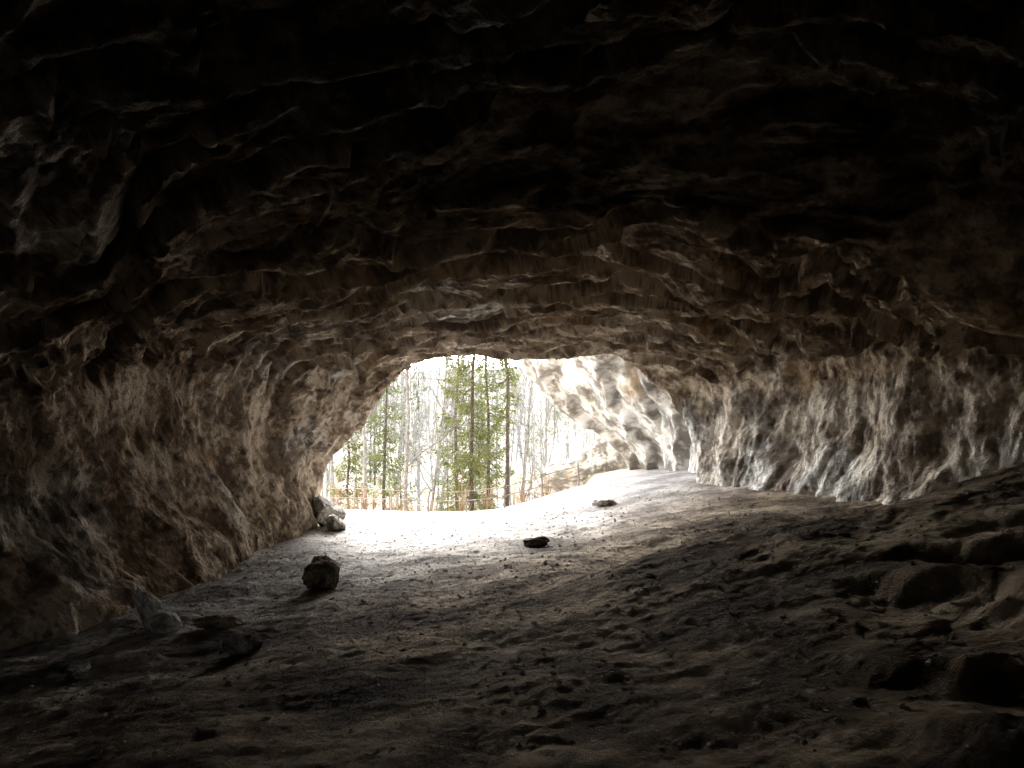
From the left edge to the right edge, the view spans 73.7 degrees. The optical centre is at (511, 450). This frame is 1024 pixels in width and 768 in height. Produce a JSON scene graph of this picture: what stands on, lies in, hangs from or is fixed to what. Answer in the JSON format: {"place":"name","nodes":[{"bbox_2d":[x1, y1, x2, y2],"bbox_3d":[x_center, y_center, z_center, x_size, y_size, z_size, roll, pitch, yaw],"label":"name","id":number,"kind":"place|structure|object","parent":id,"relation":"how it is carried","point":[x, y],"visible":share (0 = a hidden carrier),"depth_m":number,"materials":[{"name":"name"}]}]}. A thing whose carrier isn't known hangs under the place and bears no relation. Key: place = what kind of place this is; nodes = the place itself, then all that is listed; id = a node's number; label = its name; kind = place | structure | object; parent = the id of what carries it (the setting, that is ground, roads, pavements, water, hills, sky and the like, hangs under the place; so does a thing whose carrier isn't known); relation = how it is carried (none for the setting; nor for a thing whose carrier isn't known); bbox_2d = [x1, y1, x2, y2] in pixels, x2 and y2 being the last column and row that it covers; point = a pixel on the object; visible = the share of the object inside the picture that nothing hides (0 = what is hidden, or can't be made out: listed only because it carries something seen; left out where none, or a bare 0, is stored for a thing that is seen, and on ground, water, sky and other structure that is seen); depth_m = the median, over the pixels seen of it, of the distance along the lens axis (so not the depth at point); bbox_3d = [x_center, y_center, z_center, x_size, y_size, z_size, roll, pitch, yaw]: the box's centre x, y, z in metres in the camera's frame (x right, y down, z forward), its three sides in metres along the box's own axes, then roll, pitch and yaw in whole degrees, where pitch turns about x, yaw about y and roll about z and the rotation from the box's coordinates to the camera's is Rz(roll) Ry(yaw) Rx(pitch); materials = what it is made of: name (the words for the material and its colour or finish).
{"place":"outdoors","nodes":[
{"label":"outdoors","id":0,"kind":"place"},
{"bbox_2d":[411,355,518,370],"label":"sky","id":1,"kind":"structure","parent":0,"point":[435,364],"materials":[{"name":"white"}]},
{"bbox_2d":[0,369,1023,767],"bbox_3d":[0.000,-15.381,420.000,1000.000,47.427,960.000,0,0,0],"label":"ground","id":2,"kind":"structure","parent":0,"point":[986,673],"depth_m":6.25,"materials":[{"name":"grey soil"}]},
{"bbox_2d":[65,660,90,676],"bbox_3d":[-4.877,2.458,7.696,0.286,0.179,0.249,0,0,42],"label":"boulder","id":3,"kind":"object","parent":2,"relation":"on","point":[74,668],"visible":1,"depth_m":7.65,"materials":[{"name":"stone"}]},
{"bbox_2d":[132,587,164,630],"bbox_3d":[-5.035,2.267,9.476,0.502,0.759,0.374,0,0,0],"label":"boulder","id":4,"kind":"object","parent":2,"relation":"on","point":[147,604],"visible":0.71,"depth_m":9.38,"materials":[{"name":"stone"}]},
{"bbox_2d":[144,612,182,632],"bbox_3d":[-4.708,2.318,9.208,0.476,0.293,0.345,0,0,0],"label":"boulder","id":5,"kind":"object","parent":2,"relation":"on","point":[163,622],"visible":0.99,"depth_m":9.09,"materials":[{"name":"stone"}]},
{"bbox_2d":[192,614,240,629],"bbox_3d":[-3.969,2.332,9.202,0.730,0.225,0.334,0,0,13],"label":"boulder","id":6,"kind":"object","parent":2,"relation":"on","point":[214,622],"visible":0.88,"depth_m":9.11,"materials":[{"name":"stone"}]},
{"bbox_2d":[222,633,262,654],"bbox_3d":[-3.154,2.258,8.001,0.457,0.251,0.361,0,0,0],"label":"boulder","id":7,"kind":"object","parent":2,"relation":"on","point":[238,643],"visible":1,"depth_m":7.91,"materials":[{"name":"stone"}]},
{"bbox_2d":[301,555,339,589],"bbox_3d":[-3.241,2.146,11.621,0.688,0.700,0.660,0,0,0],"label":"boulder","id":8,"kind":"object","parent":2,"relation":"on","point":[321,572],"visible":0.91,"depth_m":11.39,"materials":[{"name":"stone"}]},
{"bbox_2d":[312,495,346,526],"bbox_3d":[-5.250,1.814,19.383,1.012,1.111,0.827,0,0,-45],"label":"boulder","id":9,"kind":"object","parent":2,"relation":"on","point":[323,507],"visible":0.81,"depth_m":19.05,"materials":[{"name":"stone"}]},
{"bbox_2d":[325,514,345,531],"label":"boulder","id":10,"kind":"object","parent":2,"relation":"on","point":[334,522],"visible":0.85,"depth_m":18.45,"materials":[{"name":"stone"}]},
{"bbox_2d":[326,429,373,509],"bbox_3d":[-9.466,0.453,39.946,2.900,13.003,2.822,0,0,3],"label":"conifer tree","id":11,"kind":"object","parent":2,"relation":"on","point":[349,460],"visible":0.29,"depth_m":39.84,"materials":[{"name":"green plant"}]},
{"bbox_2d":[323,364,413,509],"bbox_3d":[-9.586,-3.781,38.048,7.365,19.542,9.888,0,0,-36],"label":"bare tree","id":12,"kind":"object","parent":2,"relation":"on","point":[364,453],"visible":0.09,"depth_m":37.15,"materials":[{"name":"grey plant"}]},
{"bbox_2d":[323,376,414,501],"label":"bare tree","id":13,"kind":"object","parent":2,"relation":"on","point":[331,470],"visible":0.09,"depth_m":45.42,"materials":[{"name":"grey plant"}]},
{"bbox_2d":[359,377,408,510],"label":"conifer tree","id":14,"kind":"object","parent":2,"relation":"on","point":[382,436],"visible":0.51,"depth_m":45.90,"materials":[{"name":"green plant"}]},
{"bbox_2d":[351,359,475,510],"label":"bare tree","id":15,"kind":"object","parent":2,"relation":"on","point":[403,405],"visible":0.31,"depth_m":49.47,"materials":[{"name":"grey plant"}]},
{"bbox_2d":[385,359,483,509],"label":"bare tree","id":16,"kind":"object","parent":2,"relation":"on","point":[412,459],"visible":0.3,"depth_m":54.48,"materials":[{"name":"grey plant"}]},
{"bbox_2d":[401,358,475,510],"bbox_3d":[-7.249,-5.713,34.234,10.918,22.892,9.120,0,0,-24],"label":"bare tree","id":17,"kind":"object","parent":2,"relation":"on","point":[406,378],"visible":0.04,"depth_m":35.79,"materials":[{"name":"grey plant"}]},
{"bbox_2d":[322,463,563,511],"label":"undergrowth","id":18,"kind":"object","parent":2,"relation":"on","point":[488,502],"visible":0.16,"depth_m":28.42,"materials":[{"name":"brown plant"}]},
{"bbox_2d":[376,356,515,511],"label":"bare tree","id":19,"kind":"object","parent":2,"relation":"on","point":[437,461],"visible":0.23,"depth_m":42.37,"materials":[{"name":"grey plant"}]},
{"bbox_2d":[393,356,503,510],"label":"bare tree","id":20,"kind":"object","parent":2,"relation":"on","point":[447,460],"visible":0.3,"depth_m":45.90,"materials":[{"name":"grey plant"}]},
{"bbox_2d":[322,463,581,512],"bbox_3d":[-3.198,1.526,26.291,11.805,2.102,0.593,0,0,0],"label":"wooden fence","id":21,"kind":"object","parent":2,"relation":"on","point":[465,491],"visible":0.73,"depth_m":26.22,"materials":[{"name":"brown wood"}]},
{"bbox_2d":[321,355,595,510],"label":"distant forest","id":22,"kind":"object","parent":2,"relation":"on","point":[376,471],"visible":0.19,"depth_m":69.13,"materials":[{"name":"plant"}]},
{"bbox_2d":[432,355,484,510],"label":"conifer tree","id":23,"kind":"object","parent":2,"relation":"on","point":[454,428],"visible":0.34,"depth_m":40.89,"materials":[{"name":"green plant"}]},
{"bbox_2d":[439,355,502,510],"bbox_3d":[-1.941,-3.734,32.858,2.999,17.002,3.471,0,0,-44],"label":"conifer tree","id":24,"kind":"object","parent":2,"relation":"on","point":[478,433],"visible":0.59,"depth_m":32.91,"materials":[{"name":"green plant"}]},
{"bbox_2d":[463,356,514,509],"bbox_3d":[-1.399,-2.178,37.947,2.924,17.004,2.749,0,0,33],"label":"conifer tree","id":25,"kind":"object","parent":2,"relation":"on","point":[488,480],"visible":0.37,"depth_m":37.91,"materials":[{"name":"green plant"}]},
{"bbox_2d":[435,356,550,506],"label":"bare tree","id":26,"kind":"object","parent":2,"relation":"on","point":[486,426],"visible":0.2,"depth_m":51.75,"materials":[{"name":"grey plant"}]},
{"bbox_2d":[488,359,522,506],"bbox_3d":[-0.284,-3.730,35.830,1.920,19.004,2.055,0,0,-16],"label":"conifer tree","id":27,"kind":"object","parent":2,"relation":"on","point":[505,364],"visible":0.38,"depth_m":35.91,"materials":[{"name":"green plant"}]},
{"bbox_2d":[432,360,585,502],"bbox_3d":[0.545,-2.956,40.773,6.352,19.252,10.328,0,0,37],"label":"bare tree","id":28,"kind":"object","parent":2,"relation":"on","point":[526,431],"visible":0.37,"depth_m":39.61,"materials":[{"name":"grey plant"}]},
{"bbox_2d":[0,0,1023,650],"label":"cave","id":29,"kind":"structure","parent":2,"relation":"on","point":[258,258],"depth_m":9.84,"materials":[{"name":"stone"}]},
{"bbox_2d":[474,383,593,473],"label":"bare tree","id":30,"kind":"object","parent":2,"relation":"on","point":[547,422],"visible":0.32,"depth_m":41.70,"materials":[{"name":"grey plant"}]},
{"bbox_2d":[502,362,568,498],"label":"bare tree","id":31,"kind":"object","parent":2,"relation":"on","point":[534,452],"visible":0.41,"depth_m":50.04,"materials":[{"name":"grey plant"}]},
{"bbox_2d":[523,536,548,547],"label":"boulder","id":32,"kind":"object","parent":2,"relation":"on","point":[539,541],"visible":0.85,"depth_m":13.90,"materials":[{"name":"stone"}]},
{"bbox_2d":[531,437,627,497],"bbox_3d":[4.500,0.694,33.599,7.102,4.562,2.288,0,0,0],"label":"rock outcrop","id":33,"kind":"object","parent":2,"relation":"on","point":[599,455],"visible":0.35,"depth_m":33.06,"materials":[{"name":"stone"}]},
{"bbox_2d":[591,499,616,506],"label":"boulder","id":34,"kind":"object","parent":2,"relation":"on","point":[601,502],"visible":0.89,"depth_m":18.88,"materials":[{"name":"stone"}]},
{"bbox_2d":[518,353,696,472],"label":"cliff wall","id":35,"kind":"structure","parent":2,"relation":"on","point":[630,414],"depth_m":27.05,"materials":[{"name":"stone"}]}
]}

